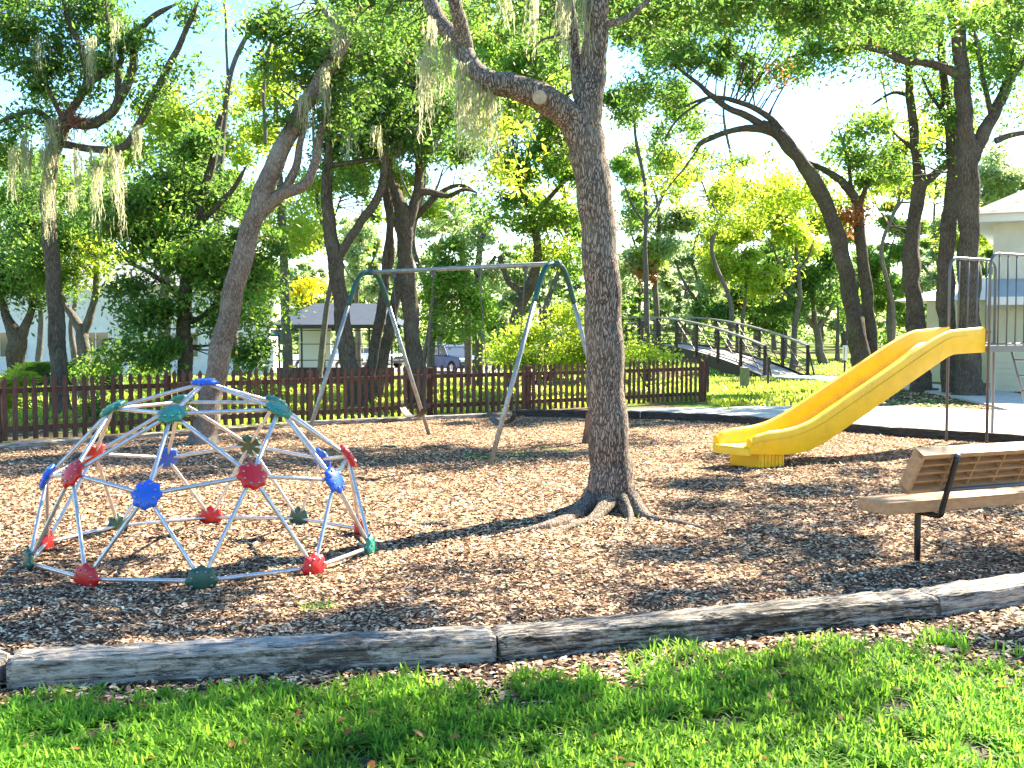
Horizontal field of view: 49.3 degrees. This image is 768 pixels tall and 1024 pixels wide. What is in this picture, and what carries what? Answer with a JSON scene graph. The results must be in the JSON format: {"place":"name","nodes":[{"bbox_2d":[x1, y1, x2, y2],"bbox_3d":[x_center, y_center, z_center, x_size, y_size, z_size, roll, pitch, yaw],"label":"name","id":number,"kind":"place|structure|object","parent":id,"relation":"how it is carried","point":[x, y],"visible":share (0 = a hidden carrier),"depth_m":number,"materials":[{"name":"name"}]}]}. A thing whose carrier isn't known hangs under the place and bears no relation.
{"place":"outdoors","nodes":[
{"label":"outdoors","id":0,"kind":"place"},
{"bbox_2d":[295,366,531,372],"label":"road","id":1,"kind":"structure","parent":0,"point":[438,370],"depth_m":71.64,"materials":[{"name":"asphalt"}]},
{"bbox_2d":[423,344,483,372],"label":"parked car","id":2,"kind":"object","parent":1,"relation":"on","point":[445,357],"visible":0.42,"depth_m":68.16,"materials":[{"name":"blue paint"}]},
{"bbox_2d":[0,356,851,434],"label":"grass","id":3,"kind":"structure","parent":0,"point":[725,400],"depth_m":26.73,"materials":[{"name":"plant"}]},
{"bbox_2d":[0,330,1020,688],"bbox_3d":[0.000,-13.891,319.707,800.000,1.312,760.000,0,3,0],"label":"ground","id":4,"kind":"structure","parent":0,"point":[828,348],"depth_m":28.39,"materials":[{"name":"plant"}]},
{"bbox_2d":[0,362,51,414],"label":"palmetto palm","id":5,"kind":"object","parent":4,"relation":"on","point":[18,370],"visible":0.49,"depth_m":18.28,"materials":[{"name":"green plant"}]},
{"bbox_2d":[0,158,84,393],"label":"forked tree","id":6,"kind":"object","parent":4,"relation":"on","point":[17,343],"visible":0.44,"depth_m":26.80,"materials":[{"name":"green plant"}]},
{"bbox_2d":[1,138,125,361],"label":"oak tree","id":7,"kind":"object","parent":4,"relation":"on","point":[39,346],"visible":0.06,"depth_m":54.82,"materials":[{"name":"green plant"}]},
{"bbox_2d":[25,361,121,386],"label":"hedge","id":8,"kind":"object","parent":4,"relation":"on","point":[42,369],"visible":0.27,"depth_m":35.77,"materials":[{"name":"green plant"}]},
{"bbox_2d":[0,188,147,397],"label":"young tree","id":9,"kind":"object","parent":4,"relation":"on","point":[69,235],"visible":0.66,"depth_m":25.74,"materials":[{"name":"green plant"}]},
{"bbox_2d":[0,138,153,361],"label":"oak tree","id":10,"kind":"object","parent":4,"relation":"on","point":[67,186],"visible":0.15,"depth_m":39.66,"materials":[{"name":"green plant"}]},
{"bbox_2d":[0,432,169,448],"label":"landscape timber","id":11,"kind":"object","parent":4,"relation":"on","point":[32,443],"visible":0.7,"depth_m":15.43,"materials":[{"name":"wood"}]},
{"bbox_2d":[0,0,233,413],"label":"mossy oak","id":12,"kind":"object","parent":4,"relation":"on","point":[13,32],"visible":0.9,"depth_m":21.20,"materials":[{"name":"green plant"}]},
{"bbox_2d":[5,144,34,201],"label":"spanish moss","id":13,"kind":"object","parent":12,"relation":"hanging from","point":[14,167],"visible":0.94,"depth_m":20.97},
{"bbox_2d":[15,118,66,245],"bbox_3d":[-8.771,-3.772,20.828,0.971,2.375,0.589,0,3,0],"label":"spanish moss","id":14,"kind":"object","parent":12,"relation":"hanging from","point":[46,156],"visible":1,"depth_m":20.78,"materials":[{"name":"plant"}]},
{"bbox_2d":[47,97,96,145],"bbox_3d":[-8.289,-4.988,20.997,0.862,0.960,0.682,-3,4,-43],"label":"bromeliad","id":15,"kind":"object","parent":12,"relation":"on","point":[71,119],"visible":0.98,"depth_m":20.96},
{"bbox_2d":[29,17,126,93],"bbox_3d":[-8.006,-6.043,20.550,1.871,1.389,0.408,0,3,0],"label":"spanish moss","id":16,"kind":"object","parent":12,"relation":"hanging from","point":[89,44],"visible":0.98,"depth_m":20.52,"materials":[{"name":"plant"}]},
{"bbox_2d":[71,147,97,209],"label":"spanish moss","id":17,"kind":"object","parent":12,"relation":"hanging from","point":[76,162],"visible":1,"depth_m":20.71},
{"bbox_2d":[98,145,119,238],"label":"spanish moss","id":18,"kind":"object","parent":12,"relation":"hanging from","point":[112,165],"visible":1,"depth_m":20.63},
{"bbox_2d":[88,150,131,246],"bbox_3d":[-7.504,-3.450,20.840,0.838,1.814,0.383,0,3,0],"label":"spanish moss","id":19,"kind":"object","parent":12,"relation":"hanging from","point":[119,172],"visible":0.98,"depth_m":20.82,"materials":[{"name":"plant"}]},
{"bbox_2d":[68,354,176,396],"bbox_3d":[-8.716,-0.194,25.136,2.642,1.158,2.132,0,3,0],"label":"bush","id":20,"kind":"object","parent":4,"relation":"on","point":[74,370],"visible":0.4,"depth_m":24.74,"materials":[{"name":"green plant"}]},
{"bbox_2d":[0,262,293,374],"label":"white building","id":21,"kind":"structure","parent":4,"relation":"on","point":[101,324],"depth_m":61.92,"materials":[{"name":"paint"}]},
{"bbox_2d":[95,72,248,382],"bbox_3d":[-10.149,-4.686,33.720,4.315,9.882,3.847,-2,4,-36],"label":"bright tree","id":22,"kind":"object","parent":4,"relation":"on","point":[163,122],"visible":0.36,"depth_m":33.30,"materials":[{"name":"green plant"}]},
{"bbox_2d":[66,113,315,400],"bbox_3d":[-6.723,-2.505,23.447,5.229,6.223,4.196,0,3,0],"label":"laurel tree","id":23,"kind":"object","parent":4,"relation":"on","point":[191,253],"visible":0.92,"depth_m":22.93,"materials":[{"name":"green plant"}]},
{"bbox_2d":[142,98,279,375],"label":"oak tree","id":24,"kind":"object","parent":4,"relation":"on","point":[244,112],"visible":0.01,"depth_m":57.22,"materials":[{"name":"green plant"}]},
{"bbox_2d":[171,0,282,316],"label":"slender tree","id":25,"kind":"object","parent":4,"relation":"on","point":[225,108],"visible":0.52,"depth_m":26.64,"materials":[{"name":"green plant"}]},
{"bbox_2d":[224,33,344,386],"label":"bright tree","id":26,"kind":"object","parent":4,"relation":"on","point":[239,158],"visible":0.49,"depth_m":31.69,"materials":[{"name":"green plant"}]},
{"bbox_2d":[289,268,334,341],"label":"distant oak","id":27,"kind":"object","parent":4,"relation":"on","point":[320,271],"visible":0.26,"depth_m":95.71,"materials":[{"name":"green plant"}]},
{"bbox_2d":[279,274,348,305],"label":"oak tree","id":28,"kind":"object","parent":4,"relation":"on","point":[305,283],"visible":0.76,"depth_m":49.52,"materials":[{"name":"yellow plant"}]},
{"bbox_2d":[268,303,403,383],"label":"screened pavilion","id":29,"kind":"structure","parent":4,"relation":"on","point":[362,315],"depth_m":45.44,"materials":[{"name":"grey metal"}]},
{"bbox_2d":[266,192,424,366],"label":"oak tree","id":30,"kind":"object","parent":4,"relation":"on","point":[369,233],"visible":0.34,"depth_m":65.27,"materials":[{"name":"green plant"}]},
{"bbox_2d":[312,184,394,347],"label":"distant oak","id":31,"kind":"object","parent":4,"relation":"on","point":[377,213],"visible":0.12,"depth_m":106.95,"materials":[{"name":"green plant"}]},
{"bbox_2d":[0,357,707,442],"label":"picket fence","id":32,"kind":"object","parent":4,"relation":"on","point":[432,405],"visible":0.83,"depth_m":19.68,"materials":[{"name":"wood"}]},
{"bbox_2d":[282,71,456,407],"bbox_3d":[-2.881,-2.808,22.516,2.787,6.905,3.332,3,4,43],"label":"twisted oak","id":33,"kind":"object","parent":4,"relation":"on","point":[392,115],"visible":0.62,"depth_m":22.28,"materials":[{"name":"green plant"}]},
{"bbox_2d":[283,107,485,384],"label":"oak tree","id":34,"kind":"object","parent":4,"relation":"on","point":[312,193],"visible":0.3,"depth_m":41.53,"materials":[{"name":"green plant"}]},
{"bbox_2d":[345,16,462,403],"bbox_3d":[-2.557,-3.634,23.942,3.219,8.676,2.651,0,3,0],"label":"leaning oak","id":35,"kind":"object","parent":4,"relation":"on","point":[388,254],"visible":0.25,"depth_m":23.82,"materials":[{"name":"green plant"}]},
{"bbox_2d":[299,0,570,364],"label":"oak tree","id":36,"kind":"object","parent":4,"relation":"on","point":[481,37],"visible":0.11,"depth_m":37.17,"materials":[{"name":"green plant"}]},
{"bbox_2d":[363,34,507,399],"bbox_3d":[-1.760,-3.627,25.246,3.385,8.595,2.770,0,3,0],"label":"leaning oak","id":37,"kind":"object","parent":4,"relation":"on","point":[386,344],"visible":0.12,"depth_m":25.35,"materials":[{"name":"green plant"}]},
{"bbox_2d":[365,7,514,404],"bbox_3d":[-1.621,-3.607,23.189,3.890,8.882,2.725,0,3,0],"label":"upright oak","id":38,"kind":"object","parent":4,"relation":"on","point":[405,214],"visible":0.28,"depth_m":23.26,"materials":[{"name":"green plant"}]},
{"bbox_2d":[376,226,524,341],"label":"distant oak","id":39,"kind":"object","parent":4,"relation":"on","point":[507,253],"visible":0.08,"depth_m":111.70,"materials":[{"name":"green plant"}]},
{"bbox_2d":[396,227,512,373],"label":"round tree","id":40,"kind":"object","parent":4,"relation":"on","point":[441,287],"visible":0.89,"depth_m":35.71,"materials":[{"name":"green plant"}]},
{"bbox_2d":[422,205,490,385],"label":"palm tree","id":41,"kind":"object","parent":4,"relation":"on","point":[456,218],"visible":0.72,"depth_m":39.85,"materials":[{"name":"green plant"}]},
{"bbox_2d":[392,202,568,344],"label":"oak tree","id":42,"kind":"object","parent":4,"relation":"on","point":[511,298],"visible":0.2,"depth_m":87.36,"materials":[{"name":"green plant"}]},
{"bbox_2d":[439,204,556,386],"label":"gray tree","id":43,"kind":"object","parent":4,"relation":"on","point":[480,241],"visible":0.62,"depth_m":37.67,"materials":[{"name":"green plant"}]},
{"bbox_2d":[439,0,570,383],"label":"oak tree","id":44,"kind":"object","parent":4,"relation":"on","point":[549,295],"depth_m":45.77,"materials":[{"name":"green plant"}]},
{"bbox_2d":[453,4,583,389],"bbox_3d":[0.368,-5.168,30.846,4.951,10.879,4.143,0,3,0],"label":"spreading oak","id":45,"kind":"object","parent":4,"relation":"on","point":[556,164],"visible":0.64,"depth_m":30.50,"materials":[{"name":"green plant"}]},
{"bbox_2d":[489,267,582,359],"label":"distant oak","id":46,"kind":"object","parent":4,"relation":"on","point":[560,285],"visible":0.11,"depth_m":88.87,"materials":[{"name":"green plant"}]},
{"bbox_2d":[472,291,638,391],"bbox_3d":[1.018,-1.068,27.876,4.159,2.516,2.984,-1,3,-22],"label":"bush","id":47,"kind":"object","parent":4,"relation":"on","point":[574,350],"visible":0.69,"depth_m":27.47,"materials":[{"name":"green plant"}]},
{"bbox_2d":[506,222,649,337],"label":"distant oak","id":48,"kind":"object","parent":4,"relation":"on","point":[576,286],"visible":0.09,"depth_m":105.88,"materials":[{"name":"green plant"}]},
{"bbox_2d":[290,267,992,357],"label":"distant undergrowth","id":49,"kind":"object","parent":4,"relation":"on","point":[881,340],"visible":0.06,"depth_m":106.66,"materials":[{"name":"green plant"}]},
{"bbox_2d":[621,251,683,340],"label":"distant oak","id":50,"kind":"object","parent":4,"relation":"on","point":[634,308],"visible":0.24,"depth_m":81.56,"materials":[{"name":"green plant"}]},
{"bbox_2d":[602,1,709,382],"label":"oak tree","id":51,"kind":"object","parent":4,"relation":"on","point":[625,115],"visible":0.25,"depth_m":41.60,"materials":[{"name":"green plant"}]},
{"bbox_2d":[622,323,703,390],"bbox_3d":[3.292,-0.706,27.138,2.657,1.742,1.936,1,3,21],"label":"bush","id":52,"kind":"object","parent":4,"relation":"on","point":[645,351],"visible":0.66,"depth_m":27.04,"materials":[{"name":"green plant"}]},
{"bbox_2d":[614,135,714,364],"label":"oak tree","id":53,"kind":"object","parent":4,"relation":"on","point":[662,250],"visible":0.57,"depth_m":51.16,"materials":[{"name":"green plant"}]},
{"bbox_2d":[541,316,814,376],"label":"footbridge","id":54,"kind":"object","parent":4,"relation":"on","point":[729,361],"visible":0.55,"depth_m":40.06,"materials":[{"name":"wood"}]},
{"bbox_2d":[651,253,711,342],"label":"distant oak","id":55,"kind":"object","parent":4,"relation":"on","point":[676,311],"visible":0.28,"depth_m":75.76,"materials":[{"name":"green plant"}]},
{"bbox_2d":[640,411,723,421],"bbox_3d":[2.984,0.578,19.609,1.550,0.162,0.134,2,3,31],"label":"landscape timber","id":56,"kind":"object","parent":4,"relation":"on","point":[661,415],"visible":0.92,"depth_m":19.56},
{"bbox_2d":[607,7,761,374],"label":"oak tree","id":57,"kind":"object","parent":4,"relation":"on","point":[625,169],"visible":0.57,"depth_m":43.18,"materials":[{"name":"green plant"}]},
{"bbox_2d":[634,223,740,343],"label":"oak tree","id":58,"kind":"object","parent":4,"relation":"on","point":[667,284],"visible":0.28,"depth_m":59.68,"materials":[{"name":"green plant"}]},
{"bbox_2d":[604,0,870,366],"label":"arching oak","id":59,"kind":"object","parent":4,"relation":"on","point":[824,202],"visible":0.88,"depth_m":29.73,"materials":[{"name":"green plant"}]},
{"bbox_2d":[685,238,805,351],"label":"oak tree","id":60,"kind":"object","parent":4,"relation":"on","point":[746,270],"visible":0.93,"depth_m":45.60,"materials":[{"name":"green plant"}]},
{"bbox_2d":[683,235,821,358],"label":"oak tree","id":61,"kind":"object","parent":4,"relation":"on","point":[713,308],"visible":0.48,"depth_m":57.42,"materials":[{"name":"green plant"}]},
{"bbox_2d":[690,166,828,369],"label":"oak tree","id":62,"kind":"object","parent":4,"relation":"on","point":[797,238],"visible":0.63,"depth_m":47.54,"materials":[{"name":"green plant"}]},
{"bbox_2d":[747,232,857,363],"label":"oak tree","id":63,"kind":"object","parent":4,"relation":"on","point":[826,268],"visible":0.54,"depth_m":49.42,"materials":[{"name":"green plant"}]},
{"bbox_2d":[770,237,886,341],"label":"distant oak","id":64,"kind":"object","parent":4,"relation":"on","point":[831,324],"visible":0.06,"depth_m":74.77,"materials":[{"name":"green plant"}]},
{"bbox_2d":[801,210,860,361],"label":"oak tree","id":65,"kind":"object","parent":4,"relation":"on","point":[840,319],"visible":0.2,"depth_m":53.85,"materials":[{"name":"green plant"}]},
{"bbox_2d":[776,89,941,353],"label":"twin stem oak","id":66,"kind":"object","parent":4,"relation":"on","point":[855,218],"visible":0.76,"depth_m":30.09,"materials":[{"name":"green plant"}]},
{"bbox_2d":[808,199,930,343],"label":"oak tree","id":67,"kind":"object","parent":4,"relation":"on","point":[879,284],"visible":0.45,"depth_m":59.37,"materials":[{"name":"green plant"}]},
{"bbox_2d":[756,0,1023,397],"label":"great oak","id":68,"kind":"object","parent":4,"relation":"on","point":[971,145],"visible":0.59,"depth_m":26.10,"materials":[{"name":"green plant"}]},
{"bbox_2d":[817,0,995,392],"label":"gnarled oak","id":69,"kind":"object","parent":4,"relation":"on","point":[911,274],"visible":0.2,"depth_m":28.19,"materials":[{"name":"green plant"}]},
{"bbox_2d":[829,0,1022,341],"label":"oak tree","id":70,"kind":"object","parent":4,"relation":"on","point":[983,241],"visible":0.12,"depth_m":45.62,"materials":[{"name":"green plant"}]},
{"bbox_2d":[845,2,1021,392],"bbox_3d":[10.831,-4.665,27.911,4.774,9.973,3.706,0,3,0],"label":"straight oak","id":71,"kind":"object","parent":4,"relation":"on","point":[945,109],"visible":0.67,"depth_m":27.27,"materials":[{"name":"green plant"}]},
{"bbox_2d":[895,278,991,382],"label":"garden house","id":72,"kind":"structure","parent":4,"relation":"on","point":[929,298],"depth_m":33.71,"materials":[{"name":"yellow"}]},
{"bbox_2d":[878,386,1020,409],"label":"leaf litter","id":73,"kind":"object","parent":4,"relation":"on","point":[889,401],"visible":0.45,"depth_m":24.82,"materials":[{"name":"brown plant"}]},
{"bbox_2d":[878,158,1022,291],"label":"oak tree","id":74,"kind":"object","parent":4,"relation":"on","point":[986,198],"visible":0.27,"depth_m":61.25,"materials":[{"name":"green plant"}]},
{"bbox_2d":[979,190,1023,391],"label":"house","id":75,"kind":"structure","parent":4,"relation":"on","point":[1002,225],"depth_m":28.49,"materials":[{"name":"beige"}]},
{"bbox_2d":[979,138,1023,199],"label":"oak tree","id":76,"kind":"object","parent":4,"relation":"on","point":[1010,178],"visible":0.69,"depth_m":58.62,"materials":[{"name":"green plant"}]},
{"bbox_2d":[0,416,1023,683],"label":"mulch ground","id":77,"kind":"structure","parent":0,"point":[732,494],"depth_m":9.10,"materials":[{"name":"brown wood"}]},
{"bbox_2d":[22,378,376,589],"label":"climbing dome","id":78,"kind":"structure","parent":77,"relation":"on","point":[147,494],"depth_m":7.74,"materials":[{"name":"metal"}]},
{"bbox_2d":[169,422,300,436],"bbox_3d":[-4.280,0.709,17.564,0.135,0.107,2.479,3,4,43],"label":"landscape timber","id":79,"kind":"object","parent":77,"relation":"on","point":[186,432],"visible":0.49,"depth_m":17.54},
{"bbox_2d":[6,625,495,688],"bbox_3d":[-1.209,1.306,5.396,2.264,0.146,0.255,-1,3,-11],"label":"landscape timber","id":80,"kind":"object","parent":77,"relation":"on","point":[236,656],"visible":0.97,"depth_m":5.30,"materials":[{"name":"wood"}]},
{"bbox_2d":[185,0,448,444],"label":"leaning tree","id":81,"kind":"object","parent":77,"relation":"on","point":[267,199],"visible":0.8,"depth_m":15.65,"materials":[{"name":"green plant"}]},
{"bbox_2d":[294,10,348,146],"bbox_3d":[-2.612,-4.185,15.296,0.807,1.889,0.376,0,3,0],"label":"spanish moss","id":82,"kind":"object","parent":81,"relation":"attached to","point":[324,79],"visible":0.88,"depth_m":15.30,"materials":[{"name":"plant"}]},
{"bbox_2d":[305,417,413,425],"bbox_3d":[-2.567,0.636,18.963,1.947,0.110,0.138,-2,3,-30],"label":"landscape timber","id":83,"kind":"object","parent":77,"relation":"on","point":[358,421],"visible":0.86,"depth_m":18.91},
{"bbox_2d":[303,260,586,464],"bbox_3d":[-0.770,-0.337,15.037,3.640,2.513,2.322,2,4,40],"label":"swing set","id":84,"kind":"object","parent":77,"relation":"on","point":[546,266],"visible":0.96,"depth_m":14.70,"materials":[{"name":"grey"}]},
{"bbox_2d":[391,271,435,417],"bbox_3d":[-1.374,-0.559,15.537,0.827,2.065,0.170,2,4,40],"label":"swing","id":85,"kind":"object","parent":84,"relation":"hanging from","point":[407,413],"visible":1,"depth_m":15.60,"materials":[{"name":"grey metal"}]},
{"bbox_2d":[477,266,527,424],"bbox_3d":[-0.130,-0.507,14.496,0.827,2.065,0.170,2,4,40],"label":"swing","id":86,"kind":"object","parent":84,"relation":"hanging from","point":[495,420],"visible":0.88,"depth_m":14.56,"materials":[{"name":"grey metal"}]},
{"bbox_2d":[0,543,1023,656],"bbox_3d":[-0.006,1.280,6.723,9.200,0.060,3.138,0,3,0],"label":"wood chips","id":87,"kind":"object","parent":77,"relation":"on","point":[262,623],"visible":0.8,"depth_m":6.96,"materials":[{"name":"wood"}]},
{"bbox_2d":[512,409,639,418],"bbox_3d":[1.152,0.547,20.227,2.321,0.160,0.137,1,3,10],"label":"landscape timber","id":88,"kind":"object","parent":77,"relation":"on","point":[561,413],"visible":0.66,"depth_m":20.23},
{"bbox_2d":[287,0,1023,536],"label":"oak tree","id":89,"kind":"object","parent":77,"relation":"on","point":[609,488],"visible":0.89,"depth_m":9.98,"materials":[{"name":"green plant"}]},
{"bbox_2d":[414,16,443,156],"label":"spanish moss","id":90,"kind":"object","parent":89,"relation":"hanging from","point":[424,63],"visible":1,"depth_m":9.76,"materials":[{"name":"plant"}]},
{"bbox_2d":[438,37,455,105],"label":"spanish moss","id":91,"kind":"object","parent":89,"relation":"hanging from","point":[447,48],"visible":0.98,"depth_m":9.76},
{"bbox_2d":[450,60,503,180],"bbox_3d":[-0.304,-2.268,9.708,0.507,1.068,0.344,0,3,0],"label":"spanish moss","id":92,"kind":"object","parent":89,"relation":"hanging from","point":[489,98],"visible":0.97,"depth_m":9.68,"materials":[{"name":"plant"}]},
{"bbox_2d":[497,0,542,65],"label":"spanish moss","id":93,"kind":"object","parent":89,"relation":"hanging from","point":[534,7],"visible":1,"depth_m":10.44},
{"bbox_2d":[545,0,595,82],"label":"spanish moss","id":94,"kind":"object","parent":89,"relation":"hanging from","point":[564,5],"visible":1,"depth_m":9.75,"materials":[{"name":"plant"}]},
{"bbox_2d":[491,588,938,660],"bbox_3d":[1.147,1.276,6.017,2.609,0.142,0.257,-1,3,-18],"label":"landscape timber","id":95,"kind":"object","parent":77,"relation":"on","point":[562,636],"visible":0.98,"depth_m":5.90,"materials":[{"name":"wood"}]},
{"bbox_2d":[724,415,890,435],"bbox_3d":[4.698,0.658,18.027,0.140,0.161,3.121,-3,4,-41],"label":"landscape timber","id":96,"kind":"object","parent":77,"relation":"on","point":[853,428],"visible":0.44,"depth_m":17.32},
{"bbox_2d":[713,252,1023,467],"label":"slide tower","id":97,"kind":"structure","parent":77,"relation":"on","point":[837,405],"depth_m":14.32,"materials":[{"name":"yellow plastic"}]},
{"bbox_2d":[858,441,1023,562],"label":"bench","id":98,"kind":"object","parent":77,"relation":"on","point":[940,479],"visible":0.99,"depth_m":7.59,"materials":[{"name":"beige wood"}]},
{"bbox_2d":[890,427,1023,442],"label":"landscape timber","id":99,"kind":"object","parent":77,"relation":"on","point":[940,434],"visible":0.84,"depth_m":16.17,"materials":[{"name":"wood"}]},
{"bbox_2d":[918,573,1023,615],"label":"landscape timber","id":100,"kind":"object","parent":77,"relation":"on","point":[962,596],"visible":0.94,"depth_m":6.52,"materials":[{"name":"wood"}]},
{"bbox_2d":[0,606,1023,767],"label":"lawn ground","id":101,"kind":"structure","parent":0,"point":[981,750],"depth_m":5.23,"materials":[{"name":"green plant"}]},
{"bbox_2d":[0,604,1023,750],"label":"leaf litter","id":102,"kind":"object","parent":101,"relation":"on","point":[998,626],"visible":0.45,"depth_m":5.43,"materials":[{"name":"brown plant"}]},
{"bbox_2d":[19,640,1021,767],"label":"fallen leaves","id":103,"kind":"object","parent":101,"relation":"on","point":[371,763],"visible":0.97,"depth_m":4.57,"materials":[{"name":"brown plant"}]},
{"bbox_2d":[604,618,978,670],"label":"weeds","id":104,"kind":"object","parent":101,"relation":"on","point":[947,641],"visible":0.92,"depth_m":5.74,"materials":[{"name":"green plant"}]},
{"bbox_2d":[0,0,1023,331],"label":"sky","id":105,"kind":"structure","parent":0,"point":[794,113],"materials":[{"name":"white"}]},
{"bbox_2d":[627,406,1023,434],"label":"path","id":106,"kind":"structure","parent":0,"point":[1005,421],"depth_m":20.27,"materials":[{"name":"concrete"}]},
{"bbox_2d":[762,375,1023,413],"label":"path","id":107,"kind":"structure","parent":0,"point":[1010,401],"depth_m":25.90,"materials":[{"name":"concrete"}]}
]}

